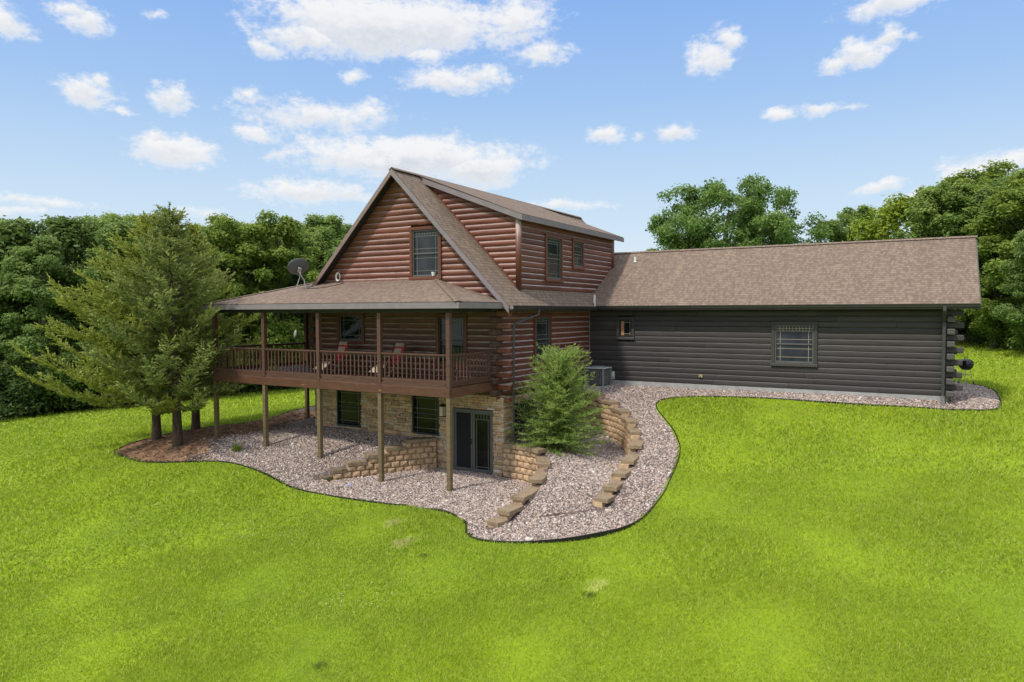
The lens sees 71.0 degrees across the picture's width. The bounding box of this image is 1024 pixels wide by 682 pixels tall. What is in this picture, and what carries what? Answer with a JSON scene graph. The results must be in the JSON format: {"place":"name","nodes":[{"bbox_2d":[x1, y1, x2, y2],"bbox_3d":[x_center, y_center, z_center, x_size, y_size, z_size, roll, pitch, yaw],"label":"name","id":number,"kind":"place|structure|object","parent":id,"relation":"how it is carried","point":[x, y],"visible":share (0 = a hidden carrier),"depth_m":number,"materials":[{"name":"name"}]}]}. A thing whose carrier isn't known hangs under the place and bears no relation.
{"place":"outdoors","nodes":[
{"label":"outdoors","id":0,"kind":"place"},
{"bbox_2d":[0,320,1023,681],"bbox_3d":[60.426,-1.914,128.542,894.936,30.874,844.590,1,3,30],"label":"lawn","id":1,"kind":"structure","parent":0,"point":[740,648],"depth_m":15.71,"materials":[{"name":"plant"}]},
{"bbox_2d":[0,347,40,418],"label":"shrub","id":2,"kind":"object","parent":1,"relation":"on","point":[2,360],"visible":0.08,"depth_m":42.81,"materials":[{"name":"green plant"}]},
{"bbox_2d":[0,226,50,387],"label":"broadleaf tree","id":3,"kind":"object","parent":1,"relation":"on","point":[10,335],"visible":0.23,"depth_m":43.68,"materials":[{"name":"green plant"}]},
{"bbox_2d":[0,360,65,421],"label":"shrub","id":4,"kind":"object","parent":1,"relation":"on","point":[26,404],"visible":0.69,"depth_m":41.67,"materials":[{"name":"green plant"}]},
{"bbox_2d":[0,215,74,406],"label":"broadleaf tree","id":5,"kind":"object","parent":1,"relation":"on","point":[19,226],"visible":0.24,"depth_m":44.98,"materials":[{"name":"green plant"}]},
{"bbox_2d":[0,358,90,413],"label":"shrub","id":6,"kind":"object","parent":1,"relation":"on","point":[62,382],"visible":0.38,"depth_m":42.74,"materials":[{"name":"green plant"}]},
{"bbox_2d":[0,234,97,411],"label":"broadleaf tree","id":7,"kind":"object","parent":1,"relation":"on","point":[26,263],"visible":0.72,"depth_m":42.67,"materials":[{"name":"green plant"}]},
{"bbox_2d":[2,214,132,380],"bbox_3d":[-28.978,-1.778,47.952,9.519,13.106,8.654,2,3,43],"label":"broadleaf tree","id":8,"kind":"object","parent":1,"relation":"on","point":[67,231],"visible":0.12,"depth_m":46.63,"materials":[{"name":"green plant"}]},
{"bbox_2d":[42,352,111,412],"bbox_3d":[-27.276,2.666,45.214,5.519,4.144,5.438,-1,3,-24],"label":"shrub","id":9,"kind":"object","parent":1,"relation":"on","point":[80,389],"visible":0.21,"depth_m":43.96,"materials":[{"name":"green plant"}]},
{"bbox_2d":[69,213,135,342],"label":"broadleaf tree","id":10,"kind":"object","parent":1,"relation":"on","point":[101,222],"visible":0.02,"depth_m":50.54,"materials":[{"name":"green plant"}]},
{"bbox_2d":[78,211,137,268],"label":"broadleaf tree","id":11,"kind":"object","parent":1,"relation":"on","point":[106,215],"visible":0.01,"depth_m":64.99,"materials":[{"name":"green plant"}]},
{"bbox_2d":[82,357,148,408],"bbox_3d":[-25.897,2.708,46.244,4.548,3.907,4.857,0,2,9],"label":"shrub","id":12,"kind":"object","parent":1,"relation":"on","point":[107,384],"visible":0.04,"depth_m":45.48,"materials":[{"name":"green plant"}]},
{"bbox_2d":[67,218,182,404],"bbox_3d":[-25.346,-1.625,46.982,8.087,12.455,7.798,1,3,22],"label":"broadleaf tree","id":13,"kind":"object","parent":1,"relation":"on","point":[106,245],"visible":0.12,"depth_m":45.46,"materials":[{"name":"green plant"}]},
{"bbox_2d":[126,213,180,266],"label":"broadleaf tree","id":14,"kind":"object","parent":1,"relation":"on","point":[132,219],"visible":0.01,"depth_m":52.93,"materials":[{"name":"green plant"}]},
{"bbox_2d":[166,368,210,398],"bbox_3d":[-23.162,2.309,50.185,5.853,4.395,5.767,-1,2,-15],"label":"shrub","id":15,"kind":"object","parent":1,"relation":"on","point":[191,379],"visible":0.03,"depth_m":49.23,"materials":[{"name":"green plant"}]},
{"bbox_2d":[143,230,241,396],"bbox_3d":[-22.844,-1.707,49.843,7.546,12.347,7.511,0,2,-3],"label":"broadleaf tree","id":16,"kind":"object","parent":1,"relation":"on","point":[236,344],"visible":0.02,"depth_m":50.34,"materials":[{"name":"green plant"}]},
{"bbox_2d":[191,223,262,341],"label":"broadleaf tree","id":17,"kind":"object","parent":1,"relation":"on","point":[204,229],"visible":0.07,"depth_m":54.51,"materials":[{"name":"green plant"}]},
{"bbox_2d":[200,346,254,395],"bbox_3d":[-21.604,2.327,52.374,5.682,4.216,6.116,-2,3,-38],"label":"shrub","id":18,"kind":"object","parent":1,"relation":"on","point":[210,372],"visible":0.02,"depth_m":51.36,"materials":[{"name":"green plant"}]},
{"bbox_2d":[202,213,302,392],"bbox_3d":[-20.688,-2.622,53.914,9.658,14.012,9.583,-1,2,-15],"label":"broadleaf tree","id":19,"kind":"object","parent":1,"relation":"on","point":[228,231],"visible":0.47,"depth_m":52.51,"materials":[{"name":"green plant"}]},
{"bbox_2d":[218,330,302,394],"bbox_3d":[-20.169,1.718,55.221,6.830,5.494,6.396,1,3,28],"label":"shrub","id":20,"kind":"object","parent":1,"relation":"on","point":[252,387],"visible":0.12,"depth_m":55.04,"materials":[{"name":"green plant"}]},
{"bbox_2d":[242,238,303,332],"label":"broadleaf tree","id":21,"kind":"object","parent":1,"relation":"on","point":[292,283],"visible":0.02,"depth_m":58.80,"materials":[{"name":"green plant"}]},
{"bbox_2d":[221,209,325,389],"bbox_3d":[-18.198,-2.883,55.898,9.790,14.315,9.866,0,2,0],"label":"broadleaf tree","id":22,"kind":"object","parent":1,"relation":"on","point":[290,231],"visible":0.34,"depth_m":54.36,"materials":[{"name":"green plant"}]},
{"bbox_2d":[258,334,303,389],"bbox_3d":[-18.669,1.564,58.160,6.982,5.616,6.538,1,2,20],"label":"shrub","id":23,"kind":"object","parent":1,"relation":"on","point":[281,387],"visible":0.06,"depth_m":56.25,"materials":[{"name":"green plant"}]},
{"bbox_2d":[274,230,328,329],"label":"broadleaf tree","id":24,"kind":"object","parent":1,"relation":"on","point":[313,239],"visible":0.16,"depth_m":61.24,"materials":[{"name":"green plant"}]},
{"bbox_2d":[287,213,344,315],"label":"broadleaf tree","id":25,"kind":"object","parent":1,"relation":"on","point":[332,223],"visible":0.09,"depth_m":64.82,"materials":[{"name":"green plant"}]},
{"bbox_2d":[311,660,327,669],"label":"grass tuft","id":26,"kind":"object","parent":1,"relation":"on","point":[318,665],"visible":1,"depth_m":13.03,"materials":[{"name":"green plant"}]},
{"bbox_2d":[308,246,336,321],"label":"broadleaf tree","id":27,"kind":"object","parent":1,"relation":"on","point":[329,255],"visible":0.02,"depth_m":59.60,"materials":[{"name":"green plant"}]},
{"bbox_2d":[331,223,351,239],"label":"broadleaf tree","id":28,"kind":"object","parent":1,"relation":"on","point":[346,226],"visible":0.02,"depth_m":76.46,"materials":[{"name":"green plant"}]},
{"bbox_2d":[113,384,1001,543],"bbox_3d":[1.725,3.246,28.548,30.090,2.869,21.490,1,3,30],"label":"lawn edging","id":29,"kind":"object","parent":1,"relation":"on","point":[591,535],"visible":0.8,"depth_m":22.00,"materials":[{"name":"black plastic"}]},
{"bbox_2d":[120,382,999,540],"bbox_3d":[1.923,3.084,28.933,29.900,2.837,22.100,1,3,30],"label":"gravel bed","id":30,"kind":"object","parent":1,"relation":"on","point":[515,516],"visible":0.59,"depth_m":22.74,"materials":[{"name":"grey gravel"}]},
{"bbox_2d":[115,411,315,461],"bbox_3d":[-11.604,3.722,29.739,5.800,0.792,8.700,1,3,30],"label":"mulch bed","id":31,"kind":"object","parent":30,"relation":"on","point":[187,449],"visible":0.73,"depth_m":27.23,"materials":[{"name":"brown wood"}]},
{"bbox_2d":[8,209,242,439],"bbox_3d":[-15.002,-0.530,28.560,8.107,9.637,9.113,0,2,-2],"label":"juniper tree","id":32,"kind":"object","parent":31,"relation":"on","point":[106,342],"visible":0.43,"depth_m":27.34,"materials":[{"name":"green plant"}]},
{"bbox_2d":[76,201,281,446],"bbox_3d":[-12.326,-0.483,26.663,6.971,9.523,6.429,1,3,30],"label":"juniper tree","id":33,"kind":"object","parent":31,"relation":"on","point":[168,218],"visible":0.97,"depth_m":26.18,"materials":[{"name":"green plant"}]},
{"bbox_2d":[134,222,268,428],"bbox_3d":[-13.678,-0.508,31.192,6.001,9.380,5.200,-1,3,-30],"label":"juniper tree","id":34,"kind":"object","parent":31,"relation":"on","point":[195,417],"visible":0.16,"depth_m":31.16,"materials":[{"name":"green plant"}]},
{"bbox_2d":[231,443,243,451],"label":"weed","id":35,"kind":"object","parent":30,"relation":"on","point":[235,448],"visible":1,"depth_m":25.72,"materials":[{"name":"green plant"}]},
{"bbox_2d":[319,437,436,481],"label":"retaining wall","id":36,"kind":"structure","parent":30,"relation":"on","point":[417,453],"depth_m":24.65,"materials":[{"name":"beige stone"}]},
{"bbox_2d":[487,442,549,527],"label":"retaining wall","id":37,"kind":"structure","parent":30,"relation":"on","point":[529,465],"depth_m":22.75,"materials":[{"name":"beige stone"}]},
{"bbox_2d":[504,343,612,455],"bbox_3d":[1.533,1.981,23.707,3.651,3.910,3.571,1,3,30],"label":"juniper bush","id":38,"kind":"object","parent":30,"relation":"on","point":[555,428],"visible":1,"depth_m":23.39,"materials":[{"name":"green plant"}]},
{"bbox_2d":[582,366,612,388],"bbox_3d":[3.551,1.466,29.215,0.960,0.910,1.176,1,3,30],"label":"air conditioner","id":39,"kind":"object","parent":30,"relation":"on","point":[602,376],"visible":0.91,"depth_m":28.83,"materials":[{"name":"metal"}]},
{"bbox_2d":[579,391,643,507],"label":"retaining wall","id":40,"kind":"structure","parent":30,"relation":"on","point":[623,433],"depth_m":24.67,"materials":[{"name":"beige stone"}]},
{"bbox_2d":[958,357,973,383],"bbox_3d":[19.175,1.268,30.287,0.608,1.170,0.602,1,3,30],"label":"kettle grill","id":41,"kind":"object","parent":30,"relation":"on","point":[967,364],"visible":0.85,"depth_m":30.12,"materials":[{"name":"black metal"}]},
{"bbox_2d":[582,590,597,597],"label":"grass tuft","id":42,"kind":"object","parent":1,"relation":"on","point":[589,593],"visible":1,"depth_m":14.52,"materials":[{"name":"green plant"}]},
{"bbox_2d":[202,167,980,491],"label":"log house","id":43,"kind":"structure","parent":1,"relation":"on","point":[492,303],"depth_m":25.81,"materials":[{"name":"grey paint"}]},
{"bbox_2d":[287,258,307,291],"bbox_3d":[-8.130,-2.478,27.152,0.896,1.277,0.807,1,3,30],"label":"satellite dish","id":44,"kind":"object","parent":43,"relation":"on","point":[297,266],"visible":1,"depth_m":27.01,"materials":[{"name":"grey paint"}]},
{"bbox_2d":[312,342,349,373],"bbox_3d":[-6.599,0.622,26.196,0.640,1.155,1.284,1,3,35],"label":"folding recliner","id":45,"kind":"object","parent":43,"relation":"on","point":[342,346],"visible":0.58,"depth_m":26.51,"materials":[{"name":"red fabric"}]},
{"bbox_2d":[337,390,361,427],"bbox_3d":[-6.208,2.522,27.457,1.230,1.490,0.180,1,3,30],"label":"window","id":46,"kind":"structure","parent":43,"relation":"in","point":[349,409],"depth_m":27.50,"materials":[{"name":"clear glass"}]},
{"bbox_2d":[336,313,365,343],"bbox_3d":[-6.110,-0.497,27.237,1.410,1.200,0.180,1,3,30],"label":"window","id":47,"kind":"structure","parent":43,"relation":"in","point":[350,326],"depth_m":27.26,"materials":[{"name":"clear glass"}]},
{"bbox_2d":[368,343,405,377],"bbox_3d":[-4.327,0.670,24.882,0.640,1.155,1.284,2,3,38],"label":"folding recliner","id":48,"kind":"object","parent":43,"relation":"on","point":[399,348],"visible":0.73,"depth_m":25.18,"materials":[{"name":"red fabric"}]},
{"bbox_2d":[409,226,442,279],"bbox_3d":[-3.041,-3.099,25.317,1.430,1.880,0.180,1,3,30],"label":"window","id":49,"kind":"structure","parent":43,"relation":"in","point":[425,252],"depth_m":25.36,"materials":[{"name":"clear glass"}]},
{"bbox_2d":[412,396,439,435],"bbox_3d":[-3.055,2.589,25.599,1.210,1.490,0.180,1,3,30],"label":"window","id":50,"kind":"structure","parent":43,"relation":"in","point":[425,410],"depth_m":25.64,"materials":[{"name":"clear glass"}]},
{"bbox_2d":[438,403,445,416],"bbox_3d":[-2.413,2.400,24.997,0.220,0.475,0.260,1,3,30],"label":"wall lantern","id":51,"kind":"object","parent":43,"relation":"attached to","point":[442,409],"depth_m":24.93,"materials":[{"name":"black glass"}]},
{"bbox_2d":[435,314,467,367],"bbox_3d":[-2.090,-0.021,24.885,1.340,1.860,0.180,1,3,30],"label":"window","id":52,"kind":"structure","parent":43,"relation":"in","point":[459,321],"depth_m":24.87,"materials":[{"name":"glass"}]},
{"bbox_2d":[453,408,493,473],"bbox_3d":[-1.316,3.430,24.631,1.660,2.180,0.180,1,3,30],"label":"patio door","id":53,"kind":"structure","parent":43,"relation":"in","point":[473,440],"depth_m":24.61,"materials":[{"name":"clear glass"}]},
{"bbox_2d":[515,400,536,434],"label":"window","id":54,"kind":"structure","parent":43,"relation":"in","point":[517,420],"depth_m":25.11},
{"bbox_2d":[532,314,551,364],"bbox_3d":[1.115,-0.072,26.443,0.180,1.820,1.380,1,3,30],"label":"window","id":55,"kind":"structure","parent":43,"relation":"in","point":[542,328],"depth_m":26.47,"materials":[{"name":"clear glass"}]},
{"bbox_2d":[543,233,563,282],"bbox_3d":[1.560,-3.107,27.087,0.180,1.770,1.440,1,3,30],"label":"window","id":56,"kind":"structure","parent":43,"relation":"in","point":[553,246],"depth_m":27.16,"materials":[{"name":"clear glass"}]},
{"bbox_2d":[571,238,584,269],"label":"window","id":57,"kind":"structure","parent":43,"relation":"in","point":[577,256],"depth_m":28.97,"materials":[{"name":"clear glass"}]},
{"bbox_2d":[616,317,634,339],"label":"window","id":58,"kind":"structure","parent":43,"relation":"in","point":[629,322],"depth_m":29.19,"materials":[{"name":"clear glass"}]},
{"bbox_2d":[770,321,817,366],"bbox_3d":[10.198,0.111,25.936,1.610,1.630,0.180,1,3,30],"label":"window","id":59,"kind":"structure","parent":43,"relation":"in","point":[793,343],"depth_m":25.95,"materials":[{"name":"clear glass"}]},
{"bbox_2d":[645,173,833,250],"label":"oak tree","id":60,"kind":"object","parent":1,"relation":"on","point":[750,220],"visible":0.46,"depth_m":56.33,"materials":[{"name":"green plant"}]},
{"bbox_2d":[806,219,849,242],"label":"broadleaf tree","id":61,"kind":"object","parent":1,"relation":"on","point":[840,234],"visible":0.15,"depth_m":74.60,"materials":[{"name":"green plant"}]},
{"bbox_2d":[829,204,889,240],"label":"broadleaf tree","id":62,"kind":"object","parent":1,"relation":"on","point":[848,215],"visible":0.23,"depth_m":76.69,"materials":[{"name":"green plant"}]},
{"bbox_2d":[842,193,922,241],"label":"broadleaf tree","id":63,"kind":"object","parent":1,"relation":"on","point":[890,216],"visible":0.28,"depth_m":57.90,"materials":[{"name":"green plant"}]},
{"bbox_2d":[891,181,991,323],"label":"broadleaf tree","id":64,"kind":"object","parent":1,"relation":"on","point":[926,200],"visible":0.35,"depth_m":50.48,"materials":[{"name":"green plant"}]},
{"bbox_2d":[902,159,1023,342],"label":"broadleaf tree","id":65,"kind":"object","parent":1,"relation":"on","point":[980,180],"visible":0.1,"depth_m":52.49,"materials":[{"name":"green plant"}]},
{"bbox_2d":[954,319,978,336],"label":"shrub","id":66,"kind":"object","parent":1,"relation":"on","point":[961,331],"visible":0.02,"depth_m":55.77,"materials":[{"name":"green plant"}]},
{"bbox_2d":[960,315,989,344],"bbox_3d":[34.842,-1.163,52.064,4.122,3.541,4.402,0,2,4],"label":"shrub","id":67,"kind":"object","parent":1,"relation":"on","point":[976,337],"visible":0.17,"depth_m":52.02,"materials":[{"name":"green plant"}]},
{"bbox_2d":[955,223,1023,348],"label":"broadleaf tree","id":68,"kind":"object","parent":1,"relation":"on","point":[1004,229],"visible":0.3,"depth_m":46.27,"materials":[{"name":"green plant"}]},
{"bbox_2d":[962,168,1023,325],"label":"broadleaf tree","id":69,"kind":"object","parent":1,"relation":"on","point":[1008,198],"visible":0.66,"depth_m":44.94,"materials":[{"name":"green plant"}]},
{"bbox_2d":[962,168,1023,323],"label":"broadleaf tree","id":70,"kind":"object","parent":1,"relation":"on","point":[983,194],"visible":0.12,"depth_m":48.80,"materials":[{"name":"green plant"}]},
{"bbox_2d":[972,310,1023,349],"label":"shrub","id":71,"kind":"object","parent":1,"relation":"on","point":[1000,341],"visible":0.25,"depth_m":47.14,"materials":[{"name":"green plant"}]},
{"bbox_2d":[989,229,1023,336],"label":"broadleaf tree","id":72,"kind":"object","parent":1,"relation":"on","point":[1013,316],"visible":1,"depth_m":40.95,"materials":[{"name":"green plant"}]},
{"bbox_2d":[1002,305,1023,350],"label":"shrub","id":73,"kind":"object","parent":1,"relation":"on","point":[1017,337],"visible":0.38,"depth_m":44.08,"materials":[{"name":"green plant"}]},
{"bbox_2d":[0,0,1023,251],"label":"sky","id":74,"kind":"structure","parent":0,"point":[590,110],"materials":[{"name":"blue"}]}
]}

